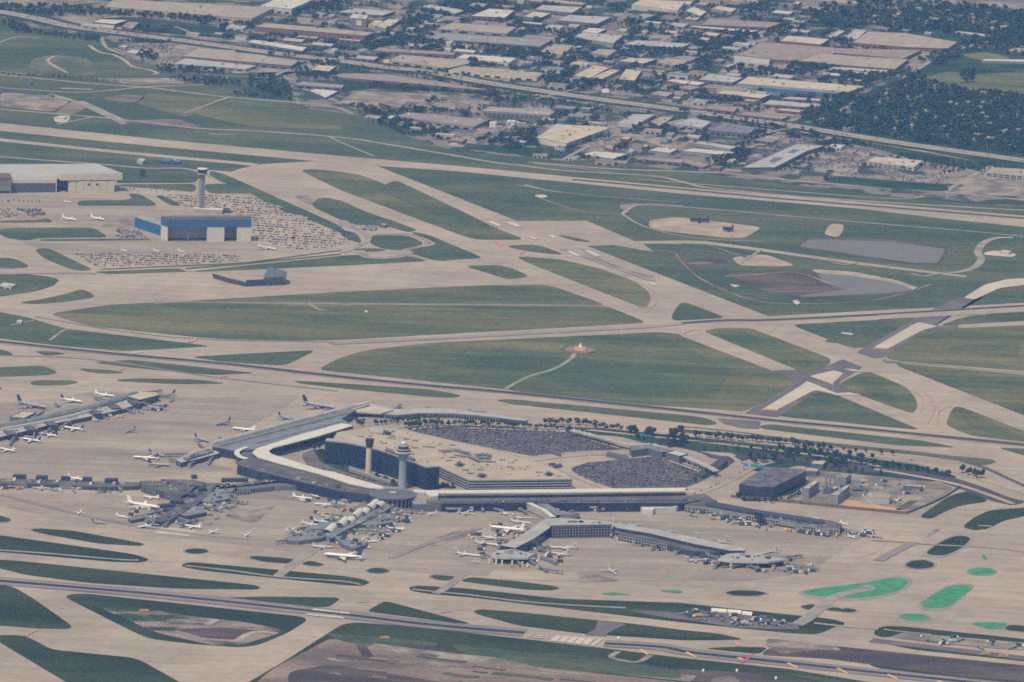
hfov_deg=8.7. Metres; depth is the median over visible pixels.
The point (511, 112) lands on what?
warehouse
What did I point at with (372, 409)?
curved concourse
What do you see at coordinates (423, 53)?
warehouse
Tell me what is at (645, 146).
commercial building
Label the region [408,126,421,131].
commercial building
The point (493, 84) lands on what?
tollway
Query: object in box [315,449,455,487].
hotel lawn
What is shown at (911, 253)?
water
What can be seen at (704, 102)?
commercial building
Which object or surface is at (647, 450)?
station building
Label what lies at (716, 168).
commercial building
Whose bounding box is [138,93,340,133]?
lawn
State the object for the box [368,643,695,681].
haul road
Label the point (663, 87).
commercial building
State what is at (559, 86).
commercial building
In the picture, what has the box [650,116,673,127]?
warehouse
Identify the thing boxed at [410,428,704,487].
car park
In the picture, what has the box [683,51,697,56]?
commercial building
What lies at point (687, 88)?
warehouse
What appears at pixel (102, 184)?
hangar door
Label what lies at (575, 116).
commercial building
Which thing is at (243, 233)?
door panel
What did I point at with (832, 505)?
fence
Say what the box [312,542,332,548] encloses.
jet airliner
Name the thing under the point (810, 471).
utility building
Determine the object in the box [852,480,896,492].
substation
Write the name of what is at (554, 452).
ramp cover
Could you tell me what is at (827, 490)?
chimney stack
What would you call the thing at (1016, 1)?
warehouse
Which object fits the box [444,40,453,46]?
commercial building
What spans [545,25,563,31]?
commercial building
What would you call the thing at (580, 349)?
navigation beacon
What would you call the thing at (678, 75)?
commercial building
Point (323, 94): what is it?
warehouse
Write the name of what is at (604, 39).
warehouse
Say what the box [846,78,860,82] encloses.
commercial building
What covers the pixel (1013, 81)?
clearing grass
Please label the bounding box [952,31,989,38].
warehouse
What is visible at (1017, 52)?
warehouse
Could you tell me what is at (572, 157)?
commercial building
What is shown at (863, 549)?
worn patch
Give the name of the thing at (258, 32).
commercial building
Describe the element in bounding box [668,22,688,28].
commercial building
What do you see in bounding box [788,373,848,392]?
asphalt strip
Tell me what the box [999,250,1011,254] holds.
utility building
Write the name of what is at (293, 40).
commercial building
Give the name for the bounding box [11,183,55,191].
door
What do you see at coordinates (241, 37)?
commercial building
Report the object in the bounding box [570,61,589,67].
commercial building
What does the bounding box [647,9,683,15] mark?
warehouse
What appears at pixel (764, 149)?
commercial building
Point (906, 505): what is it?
yard lawn
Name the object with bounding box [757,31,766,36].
commercial building
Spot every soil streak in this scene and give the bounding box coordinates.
[319,653,553,681]
[325,657,589,681]
[336,654,604,681]
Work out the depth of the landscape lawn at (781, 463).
11743.63 m
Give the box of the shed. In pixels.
[9,412,35,420]
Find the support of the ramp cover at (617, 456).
on the ground at (508, 197)
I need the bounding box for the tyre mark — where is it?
[0,179,1023,681]
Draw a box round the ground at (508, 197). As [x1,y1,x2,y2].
[0,17,1023,315]
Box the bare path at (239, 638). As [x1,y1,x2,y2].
[204,619,277,641]
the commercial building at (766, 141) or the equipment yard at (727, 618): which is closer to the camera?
the equipment yard at (727, 618)
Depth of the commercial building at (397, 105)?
15242.61 m
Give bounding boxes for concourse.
[0,389,173,444]
[0,474,139,490]
[128,474,296,526]
[274,499,423,551]
[351,402,527,424]
[480,503,818,573]
[685,502,850,534]
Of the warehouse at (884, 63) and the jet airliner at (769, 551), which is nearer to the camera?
the jet airliner at (769, 551)
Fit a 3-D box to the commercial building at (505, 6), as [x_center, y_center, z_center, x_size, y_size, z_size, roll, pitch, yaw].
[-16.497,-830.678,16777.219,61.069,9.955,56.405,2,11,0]
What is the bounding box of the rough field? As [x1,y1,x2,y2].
[0,0,1023,196]
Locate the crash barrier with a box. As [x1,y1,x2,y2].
[0,10,1023,161]
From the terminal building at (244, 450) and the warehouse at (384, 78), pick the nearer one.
the terminal building at (244, 450)
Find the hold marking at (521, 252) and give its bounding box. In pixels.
[25,240,884,645]
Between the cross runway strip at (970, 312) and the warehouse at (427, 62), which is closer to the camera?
the cross runway strip at (970, 312)
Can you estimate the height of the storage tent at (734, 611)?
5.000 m
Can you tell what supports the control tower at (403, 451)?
on the ground at (508, 197)
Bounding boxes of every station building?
[629,445,672,458]
[665,450,687,462]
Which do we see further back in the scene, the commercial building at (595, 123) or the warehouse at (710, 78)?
the warehouse at (710, 78)
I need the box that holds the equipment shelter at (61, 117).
[55,115,67,119]
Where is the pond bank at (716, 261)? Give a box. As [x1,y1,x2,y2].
[679,237,946,297]
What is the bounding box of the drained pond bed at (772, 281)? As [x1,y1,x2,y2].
[727,272,837,291]
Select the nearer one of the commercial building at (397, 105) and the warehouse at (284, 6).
the commercial building at (397, 105)
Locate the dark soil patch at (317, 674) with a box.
[178,627,952,681]
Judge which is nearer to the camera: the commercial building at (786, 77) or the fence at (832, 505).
the fence at (832, 505)
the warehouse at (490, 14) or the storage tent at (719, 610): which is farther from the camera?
the warehouse at (490, 14)
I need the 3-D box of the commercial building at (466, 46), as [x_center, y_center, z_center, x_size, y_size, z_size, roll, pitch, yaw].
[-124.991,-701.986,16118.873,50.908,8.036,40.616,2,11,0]
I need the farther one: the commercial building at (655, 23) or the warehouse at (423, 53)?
the commercial building at (655, 23)
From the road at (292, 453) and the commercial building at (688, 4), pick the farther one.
the commercial building at (688, 4)
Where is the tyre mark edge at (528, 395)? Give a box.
[0,179,1023,681]
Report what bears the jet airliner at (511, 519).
on the apron at (106, 447)
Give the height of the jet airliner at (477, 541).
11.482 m
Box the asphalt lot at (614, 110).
[275,0,883,169]
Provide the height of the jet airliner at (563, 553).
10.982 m
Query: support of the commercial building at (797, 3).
on the ground at (508, 197)
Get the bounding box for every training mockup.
[690,216,708,222]
[723,224,733,230]
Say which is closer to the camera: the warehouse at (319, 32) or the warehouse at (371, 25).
the warehouse at (319, 32)
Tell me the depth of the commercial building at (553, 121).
15099.83 m
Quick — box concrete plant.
[489,120,525,135]
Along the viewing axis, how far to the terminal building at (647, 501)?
11257.89 m
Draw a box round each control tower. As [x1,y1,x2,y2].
[193,164,223,213]
[365,438,373,473]
[394,441,411,488]
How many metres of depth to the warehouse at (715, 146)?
14857.31 m
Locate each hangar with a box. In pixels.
[0,164,57,191]
[41,164,122,191]
[134,215,251,240]
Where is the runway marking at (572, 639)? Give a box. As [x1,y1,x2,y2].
[132,221,863,645]
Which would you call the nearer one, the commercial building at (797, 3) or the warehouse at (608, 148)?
the warehouse at (608, 148)
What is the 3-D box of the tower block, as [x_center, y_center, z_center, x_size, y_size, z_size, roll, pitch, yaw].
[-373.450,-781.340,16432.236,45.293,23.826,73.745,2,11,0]
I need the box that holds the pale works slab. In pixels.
[766,632,1023,649]
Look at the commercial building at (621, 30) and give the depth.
16463.09 m
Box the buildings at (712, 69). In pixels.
[201,0,912,169]
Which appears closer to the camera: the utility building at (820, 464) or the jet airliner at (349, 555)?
the jet airliner at (349, 555)
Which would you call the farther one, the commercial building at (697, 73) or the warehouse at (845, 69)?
the warehouse at (845, 69)
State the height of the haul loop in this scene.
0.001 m
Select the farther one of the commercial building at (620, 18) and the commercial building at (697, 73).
the commercial building at (620, 18)
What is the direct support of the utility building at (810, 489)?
on the ground at (508, 197)
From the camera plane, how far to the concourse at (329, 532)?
11043.88 m
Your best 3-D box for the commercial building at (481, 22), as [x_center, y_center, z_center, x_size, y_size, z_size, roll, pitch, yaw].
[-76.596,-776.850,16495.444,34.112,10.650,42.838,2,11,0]
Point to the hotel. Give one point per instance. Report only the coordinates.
(385, 461)
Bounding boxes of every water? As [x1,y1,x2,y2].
[686,262,910,296]
[800,239,944,262]
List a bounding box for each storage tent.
[711,608,726,612]
[727,609,741,613]
[742,611,752,615]
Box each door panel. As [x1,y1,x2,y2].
[207,227,224,240]
[237,227,250,240]
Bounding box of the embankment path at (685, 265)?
[640,245,931,303]
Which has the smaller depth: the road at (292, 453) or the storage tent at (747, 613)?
the storage tent at (747, 613)
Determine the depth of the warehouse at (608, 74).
15763.59 m
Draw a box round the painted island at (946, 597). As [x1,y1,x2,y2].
[602,555,1006,628]
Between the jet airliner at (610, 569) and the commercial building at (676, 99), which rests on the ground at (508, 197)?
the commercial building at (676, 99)
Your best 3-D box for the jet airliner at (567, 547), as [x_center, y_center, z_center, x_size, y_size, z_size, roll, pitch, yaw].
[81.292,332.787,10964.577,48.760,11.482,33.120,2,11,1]
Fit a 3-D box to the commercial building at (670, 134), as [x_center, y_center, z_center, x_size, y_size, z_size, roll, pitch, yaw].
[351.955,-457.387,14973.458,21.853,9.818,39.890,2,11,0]
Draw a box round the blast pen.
[212,267,286,286]
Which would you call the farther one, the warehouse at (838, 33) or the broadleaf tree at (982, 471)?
the warehouse at (838, 33)
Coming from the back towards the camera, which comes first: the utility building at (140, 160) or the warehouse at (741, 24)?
the warehouse at (741, 24)
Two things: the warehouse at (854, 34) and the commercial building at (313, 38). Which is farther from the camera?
the warehouse at (854, 34)
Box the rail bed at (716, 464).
[417,426,1023,504]
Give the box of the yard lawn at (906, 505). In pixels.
[896,501,917,509]
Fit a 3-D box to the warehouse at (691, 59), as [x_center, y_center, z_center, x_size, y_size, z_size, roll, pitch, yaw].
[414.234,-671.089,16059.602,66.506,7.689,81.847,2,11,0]
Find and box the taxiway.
[0,138,257,165]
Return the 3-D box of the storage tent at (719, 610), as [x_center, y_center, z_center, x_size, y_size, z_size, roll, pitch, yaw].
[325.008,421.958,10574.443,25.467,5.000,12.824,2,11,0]
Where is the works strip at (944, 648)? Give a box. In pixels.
[869,638,1023,659]
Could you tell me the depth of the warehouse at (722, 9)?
16853.10 m
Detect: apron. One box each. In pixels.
[0,193,866,580]
[155,527,195,535]
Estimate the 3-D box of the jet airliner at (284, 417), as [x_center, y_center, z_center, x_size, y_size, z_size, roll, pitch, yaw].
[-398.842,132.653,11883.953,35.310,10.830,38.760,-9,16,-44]
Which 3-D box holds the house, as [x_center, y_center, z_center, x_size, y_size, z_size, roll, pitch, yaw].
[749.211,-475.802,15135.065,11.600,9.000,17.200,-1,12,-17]
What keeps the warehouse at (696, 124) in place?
on the ground at (508, 197)
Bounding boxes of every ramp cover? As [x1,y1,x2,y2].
[548,448,560,456]
[552,463,561,468]
[606,452,630,461]
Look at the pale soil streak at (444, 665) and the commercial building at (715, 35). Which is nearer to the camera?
the pale soil streak at (444, 665)
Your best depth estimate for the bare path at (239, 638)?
10336.35 m
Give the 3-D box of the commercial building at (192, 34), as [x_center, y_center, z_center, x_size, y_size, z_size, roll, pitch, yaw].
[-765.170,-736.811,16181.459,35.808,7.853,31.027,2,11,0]
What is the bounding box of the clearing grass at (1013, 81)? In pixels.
[782,8,1023,95]
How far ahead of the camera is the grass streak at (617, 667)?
10229.16 m
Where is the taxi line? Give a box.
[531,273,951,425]
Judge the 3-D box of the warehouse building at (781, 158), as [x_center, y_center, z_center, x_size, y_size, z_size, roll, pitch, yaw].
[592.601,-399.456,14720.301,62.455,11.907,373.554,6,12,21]
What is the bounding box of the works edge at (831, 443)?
[684,426,966,458]
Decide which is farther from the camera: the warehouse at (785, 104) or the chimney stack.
the warehouse at (785, 104)
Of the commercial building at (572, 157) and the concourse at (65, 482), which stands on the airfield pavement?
the concourse at (65, 482)
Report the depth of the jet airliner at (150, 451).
11553.12 m
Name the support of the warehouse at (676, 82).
on the ground at (508, 197)
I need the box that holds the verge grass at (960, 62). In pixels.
[97,5,1023,190]
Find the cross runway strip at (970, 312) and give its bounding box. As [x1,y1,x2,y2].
[878,307,1023,318]
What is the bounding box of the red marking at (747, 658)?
[741,654,753,662]
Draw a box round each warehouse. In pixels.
[81,23,114,29]
[93,19,127,26]
[105,0,272,21]
[119,45,127,48]
[121,21,139,30]
[124,49,142,55]
[173,58,256,71]
[181,48,298,68]
[248,39,306,53]
[255,23,375,39]
[260,0,314,13]
[294,81,343,90]
[309,65,335,73]
[309,89,338,99]
[331,73,487,91]
[338,8,395,17]
[368,20,382,28]
[371,47,455,58]
[375,19,401,30]
[389,55,477,70]
[396,112,488,129]
[418,4,463,16]
[427,33,552,48]
[437,22,515,35]
[449,66,542,80]
[457,54,516,65]
[470,8,514,21]
[481,106,554,118]
[523,11,550,21]
[526,0,585,7]
[535,5,581,15]
[536,124,607,146]
[539,44,572,56]
[557,15,610,26]
[573,65,608,78]
[574,32,622,45]
[580,27,606,33]
[584,151,627,160]
[590,49,616,57]
[590,69,619,82]
[600,88,609,95]
[602,129,609,136]
[603,145,612,151]
[618,58,656,65]
[618,114,653,127]
[619,69,641,83]
[623,40,690,50]
[631,0,684,15]
[634,156,683,165]
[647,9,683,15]
[648,147,677,154]
[650,91,673,99]
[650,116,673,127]
[656,58,688,68]
[664,118,686,130]
[666,79,690,85]
[672,55,697,63]
[672,117,710,130]
[674,85,700,91]
[677,158,708,168]
[681,148,734,157]
[685,7,706,18]
[687,80,705,86]
[688,26,758,33]
[693,141,736,150]
[698,73,742,85]
[701,18,782,30]
[704,105,737,113]
[709,122,759,136]
[711,6,736,14]
[715,90,770,102]
[734,42,920,63]
[734,55,769,66]
[737,76,864,93]
[739,111,789,121]
[762,86,841,96]
[763,100,819,110]
[775,108,803,114]
[780,35,828,45]
[780,96,831,102]
[793,0,857,5]
[798,53,908,70]
[826,29,844,40]
[829,67,892,74]
[845,29,866,41]
[853,31,957,51]
[867,157,922,171]
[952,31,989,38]
[963,0,1023,2]
[981,59,1023,63]
[984,167,1023,179]
[1004,47,1023,54]
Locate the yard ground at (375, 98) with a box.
[48,0,1023,193]
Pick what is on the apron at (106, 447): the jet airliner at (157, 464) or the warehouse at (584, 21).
the jet airliner at (157, 464)
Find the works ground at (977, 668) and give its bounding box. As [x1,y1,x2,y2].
[335,638,1023,681]
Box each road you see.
[0,36,1023,272]
[0,220,1023,634]
[272,418,1023,503]
[274,416,521,461]
[302,449,415,486]
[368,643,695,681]
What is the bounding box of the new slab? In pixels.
[765,278,1023,410]
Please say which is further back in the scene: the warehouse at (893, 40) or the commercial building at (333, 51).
the warehouse at (893, 40)
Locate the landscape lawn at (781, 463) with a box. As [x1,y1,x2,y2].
[565,427,955,500]
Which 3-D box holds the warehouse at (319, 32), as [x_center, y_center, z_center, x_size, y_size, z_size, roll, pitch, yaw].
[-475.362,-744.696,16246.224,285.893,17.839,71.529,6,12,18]
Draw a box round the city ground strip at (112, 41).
[0,16,334,73]
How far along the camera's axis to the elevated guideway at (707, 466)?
11605.48 m
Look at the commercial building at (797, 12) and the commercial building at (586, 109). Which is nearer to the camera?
the commercial building at (586, 109)
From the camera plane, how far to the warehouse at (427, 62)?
15862.15 m
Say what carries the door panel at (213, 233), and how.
in the blue hangar at (203, 228)
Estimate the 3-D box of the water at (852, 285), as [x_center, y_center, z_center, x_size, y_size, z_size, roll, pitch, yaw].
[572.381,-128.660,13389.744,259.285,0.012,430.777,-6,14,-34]
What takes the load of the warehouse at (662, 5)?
on the ground at (508, 197)
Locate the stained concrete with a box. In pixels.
[101,196,938,581]
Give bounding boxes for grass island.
[0,170,1023,464]
[0,492,1023,681]
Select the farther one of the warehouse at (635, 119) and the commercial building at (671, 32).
the commercial building at (671, 32)
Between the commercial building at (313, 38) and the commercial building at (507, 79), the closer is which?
the commercial building at (507, 79)
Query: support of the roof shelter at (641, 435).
on the ground at (508, 197)
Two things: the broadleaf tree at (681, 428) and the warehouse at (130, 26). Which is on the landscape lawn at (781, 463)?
the broadleaf tree at (681, 428)
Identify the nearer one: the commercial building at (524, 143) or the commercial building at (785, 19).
the commercial building at (524, 143)
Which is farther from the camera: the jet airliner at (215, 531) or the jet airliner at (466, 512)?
the jet airliner at (466, 512)
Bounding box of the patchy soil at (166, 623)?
[104,608,283,644]
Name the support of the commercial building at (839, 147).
on the ground at (508, 197)
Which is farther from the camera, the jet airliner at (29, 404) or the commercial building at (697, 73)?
the commercial building at (697, 73)
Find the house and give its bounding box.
[842,126,848,131]
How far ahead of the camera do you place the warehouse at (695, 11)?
16793.90 m
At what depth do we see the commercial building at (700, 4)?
16917.05 m
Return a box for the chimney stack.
[823,474,831,493]
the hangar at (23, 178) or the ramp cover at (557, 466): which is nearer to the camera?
the ramp cover at (557, 466)
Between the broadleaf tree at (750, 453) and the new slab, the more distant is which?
the new slab
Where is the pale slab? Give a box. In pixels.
[54,116,1015,334]
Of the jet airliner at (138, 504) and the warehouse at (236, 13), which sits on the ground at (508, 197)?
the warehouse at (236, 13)
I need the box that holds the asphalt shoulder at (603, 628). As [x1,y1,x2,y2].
[585,296,983,635]
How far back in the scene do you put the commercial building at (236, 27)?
16290.13 m
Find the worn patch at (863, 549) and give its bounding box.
[488,542,885,580]
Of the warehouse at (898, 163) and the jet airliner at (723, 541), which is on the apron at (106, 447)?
the jet airliner at (723, 541)
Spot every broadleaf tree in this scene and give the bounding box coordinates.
[677,425,684,432]
[682,435,688,443]
[747,450,752,457]
[959,464,965,469]
[965,467,972,474]
[979,468,985,477]
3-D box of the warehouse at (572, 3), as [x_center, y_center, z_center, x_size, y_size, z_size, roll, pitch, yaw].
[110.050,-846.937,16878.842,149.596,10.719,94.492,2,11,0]
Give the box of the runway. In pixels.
[0,123,1023,226]
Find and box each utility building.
[0,282,15,289]
[137,158,145,163]
[158,158,180,164]
[361,225,376,230]
[379,223,387,227]
[802,480,818,498]
[805,467,818,475]
[811,460,826,468]
[830,485,849,504]
[831,486,837,492]
[833,473,850,484]
[861,493,890,503]
[903,484,922,490]
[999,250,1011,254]
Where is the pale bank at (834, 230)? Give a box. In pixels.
[733,224,918,289]
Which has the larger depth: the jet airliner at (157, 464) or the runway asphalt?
the jet airliner at (157, 464)
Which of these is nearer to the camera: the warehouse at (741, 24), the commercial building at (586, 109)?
the commercial building at (586, 109)
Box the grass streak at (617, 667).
[328,633,847,681]
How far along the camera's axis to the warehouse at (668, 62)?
15987.64 m
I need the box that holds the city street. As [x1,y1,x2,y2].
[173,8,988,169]
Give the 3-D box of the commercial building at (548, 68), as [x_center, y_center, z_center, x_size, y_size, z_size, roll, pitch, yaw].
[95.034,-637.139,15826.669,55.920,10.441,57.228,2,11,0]
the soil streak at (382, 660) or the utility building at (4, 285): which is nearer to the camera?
the soil streak at (382, 660)
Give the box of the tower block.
[349,14,367,27]
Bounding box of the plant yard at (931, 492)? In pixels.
[760,471,951,513]
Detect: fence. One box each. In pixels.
[731,495,906,513]
[907,486,959,512]
[960,458,1023,486]
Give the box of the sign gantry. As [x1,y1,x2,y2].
[743,463,764,469]
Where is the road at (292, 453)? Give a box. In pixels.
[274,416,521,461]
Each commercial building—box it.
[186,32,200,35]
[213,32,226,36]
[226,24,246,30]
[234,34,248,40]
[249,31,266,35]
[281,37,305,43]
[294,17,312,22]
[296,35,317,40]
[310,42,334,48]
[312,12,325,16]
[327,14,335,19]
[327,19,336,24]
[328,48,337,54]
[338,38,361,43]
[344,50,361,55]
[354,55,378,61]
[362,114,381,121]
[376,31,394,35]
[393,103,404,108]
[406,27,415,32]
[406,43,428,49]
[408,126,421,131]
[424,22,438,26]
[428,14,442,18]
[435,133,455,138]
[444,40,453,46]
[444,48,452,51]
[448,137,466,144]
[449,44,468,48]
[453,48,476,54]
[455,104,470,109]
[469,3,487,6]
[474,20,487,24]
[494,4,513,8]
[503,76,511,81]
[508,139,527,146]
[517,0,525,3]
[521,21,542,25]
[524,61,532,66]
[528,56,543,61]
[533,153,548,158]
[540,117,555,123]
[541,66,563,73]
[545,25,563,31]
[547,82,568,89]
[549,60,562,64]
[552,105,576,112]
[555,145,568,151]
[565,155,580,160]
[567,24,580,30]
[567,113,585,119]
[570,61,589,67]
[579,107,591,112]
[585,5,592,10]
[587,121,606,126]
[595,159,616,165]
[602,60,614,64]
[617,16,626,20]
[618,28,627,32]
[620,136,631,141]
[621,126,631,132]
[626,149,634,155]
[630,107,648,112]
[637,14,653,19]
[639,29,650,35]
[642,144,649,149]
[644,21,661,26]
[644,128,662,134]
[660,137,671,143]
[661,17,675,21]
[661,85,669,89]
[662,30,683,34]
[666,132,674,137]
[667,72,689,78]
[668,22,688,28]
[670,33,681,39]
[672,96,681,102]
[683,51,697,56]
[684,16,700,21]
[685,1,692,6]
[685,134,701,140]
[687,46,702,50]
[687,70,707,76]
[688,112,701,117]
[692,99,708,105]
[696,1,709,7]
[702,32,721,38]
[708,0,722,4]
[710,165,723,170]
[713,58,725,64]
[720,34,733,38]
[721,46,740,52]
[724,63,735,69]
[725,72,741,76]
[727,159,735,164]
[732,42,751,47]
[732,102,750,106]
[739,162,746,166]
[743,99,758,104]
[746,90,767,93]
[747,40,757,44]
[753,70,771,75]
[754,138,776,143]
[756,147,775,152]
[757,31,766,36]
[771,10,793,16]
[771,73,795,79]
[782,17,795,21]
[783,138,791,142]
[788,10,801,14]
[789,29,811,35]
[791,20,805,23]
[792,1,801,5]
[793,170,800,175]
[799,5,823,12]
[821,72,839,78]
[827,144,844,150]
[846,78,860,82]
[870,26,890,31]
[899,29,910,33]
[924,32,932,36]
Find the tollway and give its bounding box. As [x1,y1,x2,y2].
[0,10,1023,161]
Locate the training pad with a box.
[649,217,758,237]
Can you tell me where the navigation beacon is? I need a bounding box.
[565,343,595,353]
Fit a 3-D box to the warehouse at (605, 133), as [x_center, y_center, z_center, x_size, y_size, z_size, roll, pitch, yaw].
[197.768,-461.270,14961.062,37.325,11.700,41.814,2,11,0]
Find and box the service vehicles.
[1,397,924,538]
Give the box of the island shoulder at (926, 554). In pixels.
[0,515,1023,631]
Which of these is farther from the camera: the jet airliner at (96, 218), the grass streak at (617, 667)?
the jet airliner at (96, 218)
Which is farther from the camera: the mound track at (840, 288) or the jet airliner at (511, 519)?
the mound track at (840, 288)
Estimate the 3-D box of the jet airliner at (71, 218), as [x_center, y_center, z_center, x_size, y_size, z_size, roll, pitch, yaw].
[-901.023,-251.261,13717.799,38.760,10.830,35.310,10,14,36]
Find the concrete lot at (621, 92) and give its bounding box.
[217,0,846,171]
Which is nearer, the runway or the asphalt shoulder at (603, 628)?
the asphalt shoulder at (603, 628)
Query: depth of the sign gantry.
11596.39 m
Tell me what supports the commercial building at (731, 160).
on the ground at (508, 197)
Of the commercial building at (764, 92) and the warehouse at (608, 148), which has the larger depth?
the commercial building at (764, 92)
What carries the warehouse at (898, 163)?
on the ground at (508, 197)
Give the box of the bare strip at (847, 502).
[838,499,902,510]
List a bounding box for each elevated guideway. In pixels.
[569,429,651,447]
[650,443,719,472]
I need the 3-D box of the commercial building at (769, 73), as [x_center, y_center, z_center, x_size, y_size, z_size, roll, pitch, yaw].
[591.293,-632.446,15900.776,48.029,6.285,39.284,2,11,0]
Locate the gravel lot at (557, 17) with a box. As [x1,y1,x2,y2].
[296,0,846,159]
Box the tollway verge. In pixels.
[0,8,1023,164]
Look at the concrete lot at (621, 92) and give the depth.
15548.79 m
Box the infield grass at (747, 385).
[53,169,1023,440]
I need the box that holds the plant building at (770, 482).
[739,467,805,497]
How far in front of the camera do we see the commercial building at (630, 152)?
14723.48 m
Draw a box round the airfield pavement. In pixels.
[0,161,1023,681]
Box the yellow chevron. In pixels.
[638,649,941,681]
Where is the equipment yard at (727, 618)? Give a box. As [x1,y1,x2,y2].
[629,610,799,628]
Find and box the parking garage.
[333,426,572,489]
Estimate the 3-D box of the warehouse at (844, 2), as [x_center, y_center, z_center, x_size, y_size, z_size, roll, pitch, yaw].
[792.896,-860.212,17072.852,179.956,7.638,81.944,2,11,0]
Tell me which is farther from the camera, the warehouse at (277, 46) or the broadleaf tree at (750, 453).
the warehouse at (277, 46)
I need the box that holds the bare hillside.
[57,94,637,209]
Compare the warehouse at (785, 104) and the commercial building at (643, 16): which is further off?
the commercial building at (643, 16)
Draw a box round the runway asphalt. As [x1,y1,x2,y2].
[0,577,1000,681]
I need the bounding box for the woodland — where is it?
[0,0,1023,430]
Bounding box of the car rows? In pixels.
[0,14,1023,474]
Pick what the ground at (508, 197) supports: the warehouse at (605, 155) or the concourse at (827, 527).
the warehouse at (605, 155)
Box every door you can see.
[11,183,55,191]
[68,181,75,191]
[76,181,83,191]
[84,181,90,191]
[91,181,98,191]
[99,181,106,191]
[107,181,114,191]
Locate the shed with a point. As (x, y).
(21, 415)
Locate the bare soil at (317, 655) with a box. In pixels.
[258,639,816,681]
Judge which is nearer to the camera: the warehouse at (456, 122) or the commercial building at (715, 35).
the warehouse at (456, 122)
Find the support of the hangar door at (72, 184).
in the hangar at (85, 178)
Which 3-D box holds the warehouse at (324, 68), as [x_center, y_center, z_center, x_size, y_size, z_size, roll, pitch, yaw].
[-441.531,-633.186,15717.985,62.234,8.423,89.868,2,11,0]
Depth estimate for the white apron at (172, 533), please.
10995.28 m
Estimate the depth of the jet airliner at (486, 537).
11018.91 m
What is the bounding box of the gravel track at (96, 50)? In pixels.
[46,45,563,303]
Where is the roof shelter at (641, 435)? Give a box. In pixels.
[636,433,643,438]
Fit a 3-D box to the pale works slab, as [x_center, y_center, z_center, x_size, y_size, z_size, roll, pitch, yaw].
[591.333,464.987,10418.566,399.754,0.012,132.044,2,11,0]
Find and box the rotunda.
[368,488,416,508]
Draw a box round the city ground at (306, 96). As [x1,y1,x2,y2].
[0,0,1023,206]
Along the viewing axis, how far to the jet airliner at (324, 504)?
11214.05 m
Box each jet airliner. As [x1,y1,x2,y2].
[0,447,16,450]
[13,394,46,409]
[22,437,41,441]
[42,432,58,436]
[58,394,81,402]
[62,214,75,220]
[63,425,85,430]
[68,473,81,479]
[90,214,103,220]
[95,389,113,396]
[125,495,158,508]
[133,453,159,459]
[139,520,158,528]
[143,495,158,498]
[146,449,164,456]
[147,404,168,409]
[148,459,169,466]
[183,523,202,528]
[191,433,209,442]
[208,526,223,533]
[215,417,233,424]
[232,425,256,430]
[255,241,275,249]
[276,411,290,419]
[292,492,311,498]
[299,518,316,525]
[300,394,334,408]
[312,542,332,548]
[314,501,334,506]
[324,549,363,559]
[452,547,479,556]
[456,510,473,513]
[471,536,498,545]
[480,530,504,539]
[490,523,526,531]
[507,515,531,523]
[512,513,532,518]
[544,549,571,555]
[550,542,576,549]
[601,563,618,573]
[683,555,708,561]
[717,535,731,542]
[764,545,780,553]
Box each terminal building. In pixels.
[163,401,382,502]
[410,488,716,514]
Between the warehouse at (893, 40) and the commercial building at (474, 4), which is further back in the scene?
the commercial building at (474, 4)
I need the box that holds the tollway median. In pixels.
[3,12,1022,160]
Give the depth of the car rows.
13614.84 m
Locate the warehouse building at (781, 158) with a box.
[741,144,824,171]
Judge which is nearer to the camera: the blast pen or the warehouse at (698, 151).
the blast pen
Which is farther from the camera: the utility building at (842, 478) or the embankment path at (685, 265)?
the embankment path at (685, 265)
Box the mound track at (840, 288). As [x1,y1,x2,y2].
[726,272,843,291]
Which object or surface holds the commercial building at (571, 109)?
on the ground at (508, 197)
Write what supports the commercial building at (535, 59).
on the ground at (508, 197)
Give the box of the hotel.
[325,438,438,489]
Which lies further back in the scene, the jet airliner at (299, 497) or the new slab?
the new slab
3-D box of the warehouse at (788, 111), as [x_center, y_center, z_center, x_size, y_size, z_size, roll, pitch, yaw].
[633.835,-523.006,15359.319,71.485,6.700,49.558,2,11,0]
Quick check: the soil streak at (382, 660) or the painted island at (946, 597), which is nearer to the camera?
the soil streak at (382, 660)
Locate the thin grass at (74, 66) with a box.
[28,55,96,75]
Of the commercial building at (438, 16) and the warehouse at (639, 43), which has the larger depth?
the commercial building at (438, 16)
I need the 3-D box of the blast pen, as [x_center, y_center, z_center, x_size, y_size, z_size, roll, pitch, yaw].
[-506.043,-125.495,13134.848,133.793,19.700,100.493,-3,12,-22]
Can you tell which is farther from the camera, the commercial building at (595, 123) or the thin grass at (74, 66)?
the thin grass at (74, 66)
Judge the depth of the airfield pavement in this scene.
11958.49 m
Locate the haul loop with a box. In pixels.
[608,651,652,662]
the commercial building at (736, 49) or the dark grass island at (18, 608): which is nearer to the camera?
the dark grass island at (18, 608)

